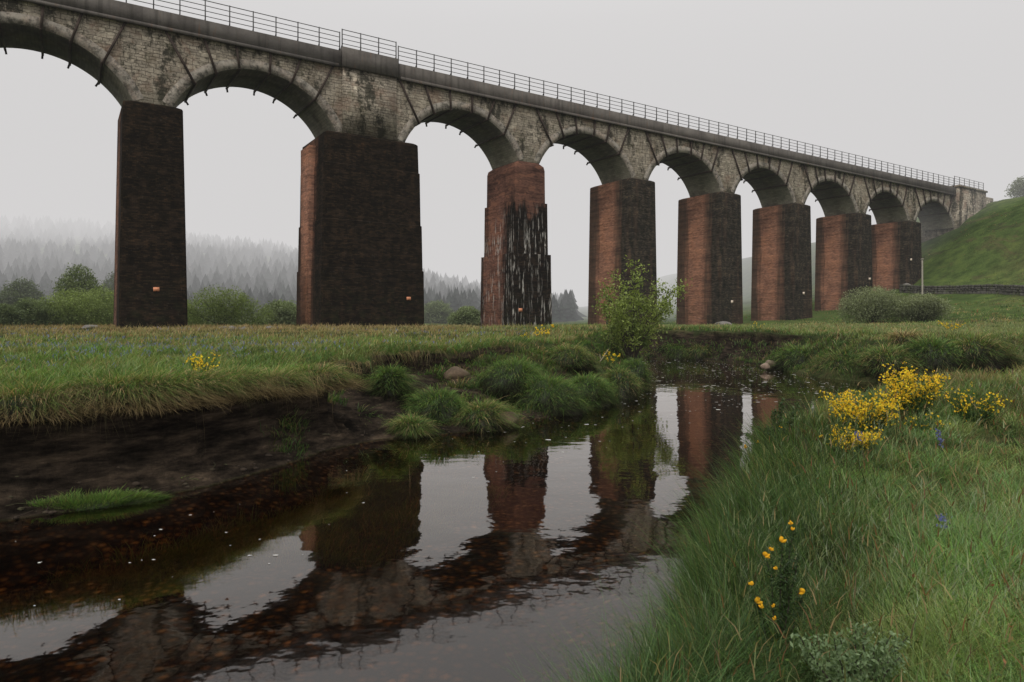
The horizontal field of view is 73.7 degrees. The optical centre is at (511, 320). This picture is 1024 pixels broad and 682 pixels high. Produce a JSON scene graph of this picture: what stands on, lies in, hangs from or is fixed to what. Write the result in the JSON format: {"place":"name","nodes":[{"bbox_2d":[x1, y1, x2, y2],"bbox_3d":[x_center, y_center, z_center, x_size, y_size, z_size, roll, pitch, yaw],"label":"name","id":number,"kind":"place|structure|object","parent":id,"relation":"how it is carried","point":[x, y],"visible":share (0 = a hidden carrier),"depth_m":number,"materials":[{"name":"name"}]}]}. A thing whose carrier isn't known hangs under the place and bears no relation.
{"place":"outdoors","nodes":[
{"label":"outdoors","id":0,"kind":"place"},
{"bbox_2d":[0,359,883,681],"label":"river water","id":1,"kind":"structure","parent":0,"point":[440,557],"depth_m":7.69,"materials":[{"name":"black liquid"}]},
{"bbox_2d":[34,367,850,605],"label":"foam flecks","id":2,"kind":"object","parent":1,"relation":"on","point":[549,439],"visible":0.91,"depth_m":24.33,"materials":[{"name":"white"}]},
{"bbox_2d":[498,412,518,426],"bbox_3d":[-0.160,2.463,16.994,0.681,0.394,0.840,0,0,20],"label":"stone","id":3,"kind":"object","parent":1,"relation":"in","point":[514,419],"visible":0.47,"depth_m":16.77,"materials":[{"name":"grey stone"}]},
{"bbox_2d":[765,360,775,369],"bbox_3d":[14.029,2.402,36.818,0.923,0.540,0.742,0,0,-19],"label":"stone","id":4,"kind":"object","parent":1,"relation":"in","point":[771,365],"visible":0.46,"depth_m":36.55,"materials":[{"name":"stone"}]},
{"bbox_2d":[0,196,1023,676],"bbox_3d":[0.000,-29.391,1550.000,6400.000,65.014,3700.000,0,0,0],"label":"ground","id":5,"kind":"structure","parent":0,"point":[124,454],"depth_m":14.14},
{"bbox_2d":[0,303,28,326],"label":"scrub willow","id":6,"kind":"object","parent":5,"relation":"on","point":[9,314],"visible":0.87,"depth_m":65.49,"materials":[{"name":"green plant"}]},
{"bbox_2d":[0,276,45,309],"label":"misty tree","id":7,"kind":"object","parent":5,"relation":"on","point":[9,296],"visible":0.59,"depth_m":123.85,"materials":[{"name":"green plant"}]},
{"bbox_2d":[11,296,68,325],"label":"scrub willow","id":8,"kind":"object","parent":5,"relation":"on","point":[37,311],"visible":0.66,"depth_m":68.96,"materials":[{"name":"green plant"}]},
{"bbox_2d":[21,287,113,326],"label":"scrub willow","id":9,"kind":"object","parent":5,"relation":"on","point":[73,313],"visible":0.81,"depth_m":70.79,"materials":[{"name":"green plant"}]},
{"bbox_2d":[0,373,145,427],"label":"turf bulge","id":10,"kind":"object","parent":5,"relation":"on","point":[14,407],"visible":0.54,"depth_m":9.87,"materials":[{"name":"green plant"}]},
{"bbox_2d":[47,262,113,304],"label":"misty tree","id":11,"kind":"object","parent":5,"relation":"on","point":[80,284],"visible":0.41,"depth_m":116.92,"materials":[{"name":"green plant"}]},
{"bbox_2d":[82,325,99,328],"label":"stone","id":12,"kind":"object","parent":5,"relation":"on","point":[88,326],"visible":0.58,"depth_m":45.80,"materials":[{"name":"grey stone"}]},
{"bbox_2d":[70,284,113,323],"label":"scrub willow","id":13,"kind":"object","parent":5,"relation":"on","point":[106,295],"visible":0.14,"depth_m":74.86,"materials":[{"name":"green plant"}]},
{"bbox_2d":[25,485,177,511],"bbox_3d":[-5.933,2.562,9.795,2.257,0.372,1.052,0,0,-22],"label":"grassy ledge","id":14,"kind":"object","parent":5,"relation":"on","point":[111,499],"visible":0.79,"depth_m":9.71,"materials":[{"name":"green plant"}]},
{"bbox_2d":[96,271,113,304],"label":"misty tree","id":15,"kind":"object","parent":5,"relation":"on","point":[110,285],"visible":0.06,"depth_m":128.21,"materials":[{"name":"green plant"}]},
{"bbox_2d":[8,366,229,421],"bbox_3d":[-6.146,1.085,10.873,3.385,0.809,2.329,0,0,-38],"label":"turf bulge","id":16,"kind":"object","parent":5,"relation":"on","point":[117,384],"visible":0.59,"depth_m":10.56,"materials":[{"name":"green plant"}]},
{"bbox_2d":[74,364,265,418],"bbox_3d":[-5.830,1.109,11.445,2.790,0.839,3.087,0,0,5],"label":"turf bulge","id":17,"kind":"object","parent":5,"relation":"on","point":[168,406],"visible":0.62,"depth_m":10.96,"materials":[{"name":"green plant"}]},
{"bbox_2d":[186,349,220,373],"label":"broom bush","id":18,"kind":"object","parent":5,"relation":"on","point":[197,362],"visible":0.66,"depth_m":12.60,"materials":[{"name":"yellow plant"}]},
{"bbox_2d":[152,364,266,410],"bbox_3d":[-5.460,1.128,12.063,2.764,0.880,2.725,0,0,-26],"label":"turf bulge","id":19,"kind":"object","parent":5,"relation":"on","point":[210,380],"visible":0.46,"depth_m":11.88,"materials":[{"name":"green plant"}]},
{"bbox_2d":[187,285,278,325],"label":"scrub willow","id":20,"kind":"object","parent":5,"relation":"on","point":[220,310],"visible":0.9,"depth_m":71.85,"materials":[{"name":"green plant"}]},
{"bbox_2d":[207,361,294,401],"bbox_3d":[-5.141,1.102,12.970,2.317,0.779,2.974,0,0,19],"label":"turf bulge","id":21,"kind":"object","parent":5,"relation":"on","point":[254,378],"visible":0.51,"depth_m":12.67,"materials":[{"name":"green plant"}]},
{"bbox_2d":[0,325,533,372],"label":"bluebells","id":22,"kind":"object","parent":5,"relation":"on","point":[189,345],"visible":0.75,"depth_m":21.09,"materials":[{"name":"green plant"}]},
{"bbox_2d":[252,299,296,325],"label":"scrub willow","id":23,"kind":"object","parent":5,"relation":"on","point":[286,311],"visible":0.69,"depth_m":93.39,"materials":[{"name":"green plant"}]},
{"bbox_2d":[0,334,552,451],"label":"overhanging dry grass","id":24,"kind":"structure","parent":5,"relation":"on","point":[373,353],"depth_m":14.43,"materials":[{"name":"green plant"}]},
{"bbox_2d":[7,376,554,518],"bbox_3d":[-4.603,2.166,14.995,5.123,1.256,15.785,0,0,37],"label":"foreshore debris","id":25,"kind":"object","parent":5,"relation":"on","point":[136,483],"visible":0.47,"depth_m":11.34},
{"bbox_2d":[242,362,338,403],"bbox_3d":[-4.810,1.198,13.781,2.513,0.851,3.109,0,0,25],"label":"turf bulge","id":26,"kind":"object","parent":5,"relation":"on","point":[294,385],"visible":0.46,"depth_m":13.54,"materials":[{"name":"green plant"}]},
{"bbox_2d":[0,213,586,320],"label":"conifer wood","id":27,"kind":"object","parent":5,"relation":"on","point":[276,279],"visible":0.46,"depth_m":213.25,"materials":[{"name":"grey plant"}]},
{"bbox_2d":[286,357,380,392],"bbox_3d":[-4.183,1.196,14.965,2.773,0.818,2.495,0,0,-13],"label":"turf bulge","id":28,"kind":"object","parent":5,"relation":"on","point":[343,382],"visible":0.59,"depth_m":14.74,"materials":[{"name":"green plant"}]},
{"bbox_2d":[358,402,389,417],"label":"grass tussock","id":29,"kind":"object","parent":5,"relation":"on","point":[364,409],"depth_m":16.36,"materials":[{"name":"green plant"}]},
{"bbox_2d":[358,361,426,404],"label":"grass tussock","id":30,"kind":"object","parent":5,"relation":"on","point":[390,382],"depth_m":17.74,"materials":[{"name":"green plant"}]},
{"bbox_2d":[378,411,450,440],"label":"grass tussock","id":31,"kind":"object","parent":5,"relation":"on","point":[413,426],"depth_m":15.57,"materials":[{"name":"green plant"}]},
{"bbox_2d":[394,383,472,425],"bbox_3d":[-2.088,2.262,17.405,2.989,1.389,2.812,0,0,30],"label":"grass tussock","id":32,"kind":"object","parent":5,"relation":"on","point":[441,406],"depth_m":16.89,"materials":[{"name":"green plant"}]},
{"bbox_2d":[424,299,453,323],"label":"scrub willow","id":33,"kind":"object","parent":5,"relation":"on","point":[437,311],"visible":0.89,"depth_m":128.42,"materials":[{"name":"green plant"}]},
{"bbox_2d":[443,366,469,379],"bbox_3d":[-1.731,1.666,21.144,0.934,0.478,0.747,0,0,45],"label":"stone","id":34,"kind":"object","parent":5,"relation":"on","point":[454,372],"visible":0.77,"depth_m":20.82,"materials":[{"name":"brown stone"}]},
{"bbox_2d":[447,306,479,325],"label":"scrub willow","id":35,"kind":"object","parent":5,"relation":"on","point":[465,315],"visible":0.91,"depth_m":118.55,"materials":[{"name":"green plant"}]},
{"bbox_2d":[445,395,533,433],"bbox_3d":[-0.561,2.347,16.980,2.568,1.077,2.918,0,0,36],"label":"grass tussock","id":36,"kind":"object","parent":5,"relation":"on","point":[478,417],"depth_m":16.52,"materials":[{"name":"green plant"}]},
{"bbox_2d":[0,0,992,328],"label":"viaduct","id":37,"kind":"object","parent":5,"relation":"on","point":[358,112],"visible":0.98,"depth_m":67.22,"materials":[{"name":"brick"}]},
{"bbox_2d":[0,298,1023,483],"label":"meadow grass","id":38,"kind":"structure","parent":5,"relation":"on","point":[34,368],"depth_m":24.43,"materials":[{"name":"green plant"}]},
{"bbox_2d":[466,356,557,402],"bbox_3d":[0.225,1.723,20.574,3.494,1.397,3.860,0,0,9],"label":"grass tussock","id":39,"kind":"object","parent":5,"relation":"on","point":[510,378],"depth_m":19.66,"materials":[{"name":"green plant"}]},
{"bbox_2d":[533,324,553,336],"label":"yellow shrub","id":40,"kind":"object","parent":5,"relation":"on","point":[541,330],"visible":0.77,"depth_m":30.02,"materials":[{"name":"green plant"}]},
{"bbox_2d":[501,372,600,416],"bbox_3d":[0.941,2.207,19.947,3.595,1.568,3.369,0,0,-10],"label":"grass tussock","id":41,"kind":"object","parent":5,"relation":"on","point":[561,399],"depth_m":19.16,"materials":[{"name":"green plant"}]},
{"bbox_2d":[547,342,608,373],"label":"grass tussock","id":42,"kind":"object","parent":5,"relation":"on","point":[577,359],"depth_m":23.77,"materials":[{"name":"green plant"}]},
{"bbox_2d":[562,370,627,409],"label":"grass tussock","id":43,"kind":"object","parent":5,"relation":"on","point":[599,389],"depth_m":21.02,"materials":[{"name":"green plant"}]},
{"bbox_2d":[604,351,619,364],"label":"yellow shrub","id":44,"kind":"object","parent":5,"relation":"on","point":[614,360],"visible":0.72,"depth_m":29.02,"materials":[{"name":"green plant"}]},
{"bbox_2d":[600,367,651,400],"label":"grass tussock","id":45,"kind":"object","parent":5,"relation":"on","point":[630,387],"depth_m":22.86,"materials":[{"name":"green plant"}]},
{"bbox_2d":[617,356,657,391],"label":"grass tussock","id":46,"kind":"object","parent":5,"relation":"on","point":[638,368],"depth_m":25.70,"materials":[{"name":"green plant"}]},
{"bbox_2d":[258,197,1023,459],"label":"slope grass","id":47,"kind":"structure","parent":5,"relation":"on","point":[1013,336],"depth_m":32.36,"materials":[{"name":"green plant"}]},
{"bbox_2d":[591,255,691,361],"bbox_3d":[5.886,-0.310,31.707,4.621,5.268,4.158,0,0,-17],"label":"willow bush","id":48,"kind":"object","parent":5,"relation":"on","point":[638,331],"visible":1,"depth_m":31.02,"materials":[{"name":"green plant"}]},
{"bbox_2d":[679,342,713,359],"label":"bank hummock","id":49,"kind":"object","parent":5,"relation":"on","point":[699,352],"visible":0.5,"depth_m":45.77,"materials":[{"name":"green plant"}]},
{"bbox_2d":[715,321,731,325],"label":"stone","id":50,"kind":"object","parent":5,"relation":"on","point":[722,322],"visible":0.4,"depth_m":75.45,"materials":[{"name":"grey stone"}]},
{"bbox_2d":[488,357,1023,681],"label":"bank grass","id":51,"kind":"structure","parent":5,"relation":"on","point":[996,505],"depth_m":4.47,"materials":[{"name":"green plant"}]},
{"bbox_2d":[760,363,769,369],"bbox_3d":[13.241,2.400,35.673,0.469,0.360,0.440,0,0,-32],"label":"stone","id":52,"kind":"object","parent":5,"relation":"on","point":[764,366],"visible":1,"depth_m":35.51,"materials":[{"name":"beige stone"}]},
{"bbox_2d":[743,398,800,452],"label":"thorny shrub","id":53,"kind":"object","parent":5,"relation":"on","point":[791,420],"visible":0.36,"depth_m":8.74,"materials":[{"name":"green plant"}]},
{"bbox_2d":[747,520,808,679],"bbox_3d":[1.280,1.413,3.284,0.306,0.914,0.136,0,0,0],"label":"gorse sprig","id":54,"kind":"object","parent":5,"relation":"on","point":[788,593],"visible":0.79,"depth_m":3.29,"materials":[{"name":"green plant"}]},
{"bbox_2d":[755,340,813,370],"bbox_3d":[15.214,2.041,36.453,4.912,2.201,5.064,0,0,39],"label":"bank hummock","id":55,"kind":"object","parent":5,"relation":"on","point":[792,356],"visible":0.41,"depth_m":35.78,"materials":[{"name":"green plant"}]},
{"bbox_2d":[796,420,826,452],"bbox_3d":[3.928,1.557,9.201,0.730,0.446,0.324,0,0,0],"label":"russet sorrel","id":56,"kind":"object","parent":5,"relation":"on","point":[813,436],"visible":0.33,"depth_m":9.19,"materials":[{"name":"green plant"}]},
{"bbox_2d":[804,348,861,379],"bbox_3d":[15.622,2.110,31.885,4.666,2.023,4.987,0,0,41],"label":"bank hummock","id":57,"kind":"object","parent":5,"relation":"on","point":[830,358],"visible":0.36,"depth_m":31.54,"materials":[{"name":"green plant"}]},
{"bbox_2d":[790,618,910,681],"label":"silvery plant","id":58,"kind":"object","parent":5,"relation":"on","point":[855,664],"visible":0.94,"depth_m":2.90,"materials":[{"name":"green plant"}]},
{"bbox_2d":[819,420,884,454],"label":"broom bush","id":59,"kind":"object","parent":5,"relation":"on","point":[856,439],"visible":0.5,"depth_m":8.79,"materials":[{"name":"yellow plant"}]},
{"bbox_2d":[854,431,862,454],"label":"bluebell plant","id":60,"kind":"object","parent":5,"relation":"on","point":[858,436],"visible":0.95,"depth_m":8.30,"materials":[{"name":"blue plant"}]},
{"bbox_2d":[818,388,911,434],"bbox_3d":[5.179,1.328,10.004,1.048,0.771,1.058,0,0,-31],"label":"broom bush","id":61,"kind":"object","parent":5,"relation":"on","point":[850,404],"visible":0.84,"depth_m":9.86,"materials":[{"name":"yellow plant"}]},
{"bbox_2d":[836,285,906,323],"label":"grey bush","id":62,"kind":"object","parent":5,"relation":"on","point":[871,308],"visible":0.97,"depth_m":73.19,"materials":[{"name":"green plant"}]},
{"bbox_2d":[840,341,930,382],"bbox_3d":[16.330,1.792,29.755,4.154,1.957,4.487,0,0,-16],"label":"bank hummock","id":63,"kind":"object","parent":5,"relation":"on","point":[873,360],"visible":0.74,"depth_m":28.89,"materials":[{"name":"green plant"}]},
{"bbox_2d":[876,326,938,350],"bbox_3d":[18.233,0.970,31.739,4.286,1.490,5.075,0,0,11],"label":"bank hummock","id":64,"kind":"object","parent":5,"relation":"on","point":[900,335],"visible":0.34,"depth_m":30.88,"materials":[{"name":"green plant"}]},
{"bbox_2d":[876,361,950,420],"bbox_3d":[6.342,1.155,10.794,1.041,0.975,1.033,0,0,-33],"label":"broom bush","id":65,"kind":"object","parent":5,"relation":"on","point":[907,386],"visible":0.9,"depth_m":10.67,"materials":[{"name":"yellow plant"}]},
{"bbox_2d":[885,291,954,321],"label":"grey bush","id":66,"kind":"object","parent":5,"relation":"on","point":[922,307],"visible":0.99,"depth_m":71.15,"materials":[{"name":"green plant"}]},
{"bbox_2d":[921,259,923,293],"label":"wooden pole","id":67,"kind":"object","parent":5,"relation":"on","point":[922,276],"visible":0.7,"depth_m":95.90,"materials":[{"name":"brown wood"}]},
{"bbox_2d":[903,408,952,436],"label":"broom bush","id":68,"kind":"object","parent":5,"relation":"on","point":[925,425],"visible":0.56,"depth_m":9.60,"materials":[{"name":"green plant"}]},
{"bbox_2d":[896,332,977,376],"bbox_3d":[18.031,1.506,29.788,4.298,2.042,4.782,0,0,-25],"label":"bank hummock","id":69,"kind":"object","parent":5,"relation":"on","point":[933,353],"visible":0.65,"depth_m":28.85,"materials":[{"name":"green plant"}]},
{"bbox_2d":[935,428,941,447],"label":"bluebell plant","id":70,"kind":"object","parent":5,"relation":"on","point":[939,433],"visible":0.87,"depth_m":8.60,"materials":[{"name":"blue plant"}]},
{"bbox_2d":[937,438,943,459],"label":"bluebell plant","id":71,"kind":"object","parent":5,"relation":"on","point":[940,440],"visible":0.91,"depth_m":8.20,"materials":[{"name":"blue plant"}]},
{"bbox_2d":[935,514,952,531],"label":"bluebell plant","id":72,"kind":"object","parent":5,"relation":"on","point":[943,519],"visible":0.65,"depth_m":5.00,"materials":[{"name":"blue plant"}]},
{"bbox_2d":[937,320,964,330],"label":"yellow shrub","id":73,"kind":"object","parent":5,"relation":"on","point":[947,327],"visible":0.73,"depth_m":37.91,"materials":[{"name":"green plant"}]},
{"bbox_2d":[899,284,1023,295],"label":"drystone wall","id":74,"kind":"structure","parent":5,"relation":"on","point":[989,289],"depth_m":97.10,"materials":[{"name":"stone"}]},
{"bbox_2d":[940,383,1011,427],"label":"broom bush","id":75,"kind":"object","parent":5,"relation":"on","point":[961,408],"visible":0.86,"depth_m":10.23,"materials":[{"name":"yellow plant"}]},
{"bbox_2d":[950,330,1023,372],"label":"bank hummock","id":76,"kind":"object","parent":5,"relation":"on","point":[986,351],"visible":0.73,"depth_m":28.84,"materials":[{"name":"green plant"}]},
{"bbox_2d":[1005,176,1023,197],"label":"misty tree","id":77,"kind":"object","parent":5,"relation":"on","point":[1019,185],"visible":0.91,"depth_m":139.24,"materials":[{"name":"green plant"}]},
{"bbox_2d":[0,0,1023,301],"label":"sky","id":78,"kind":"structure","parent":0,"point":[936,87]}
]}

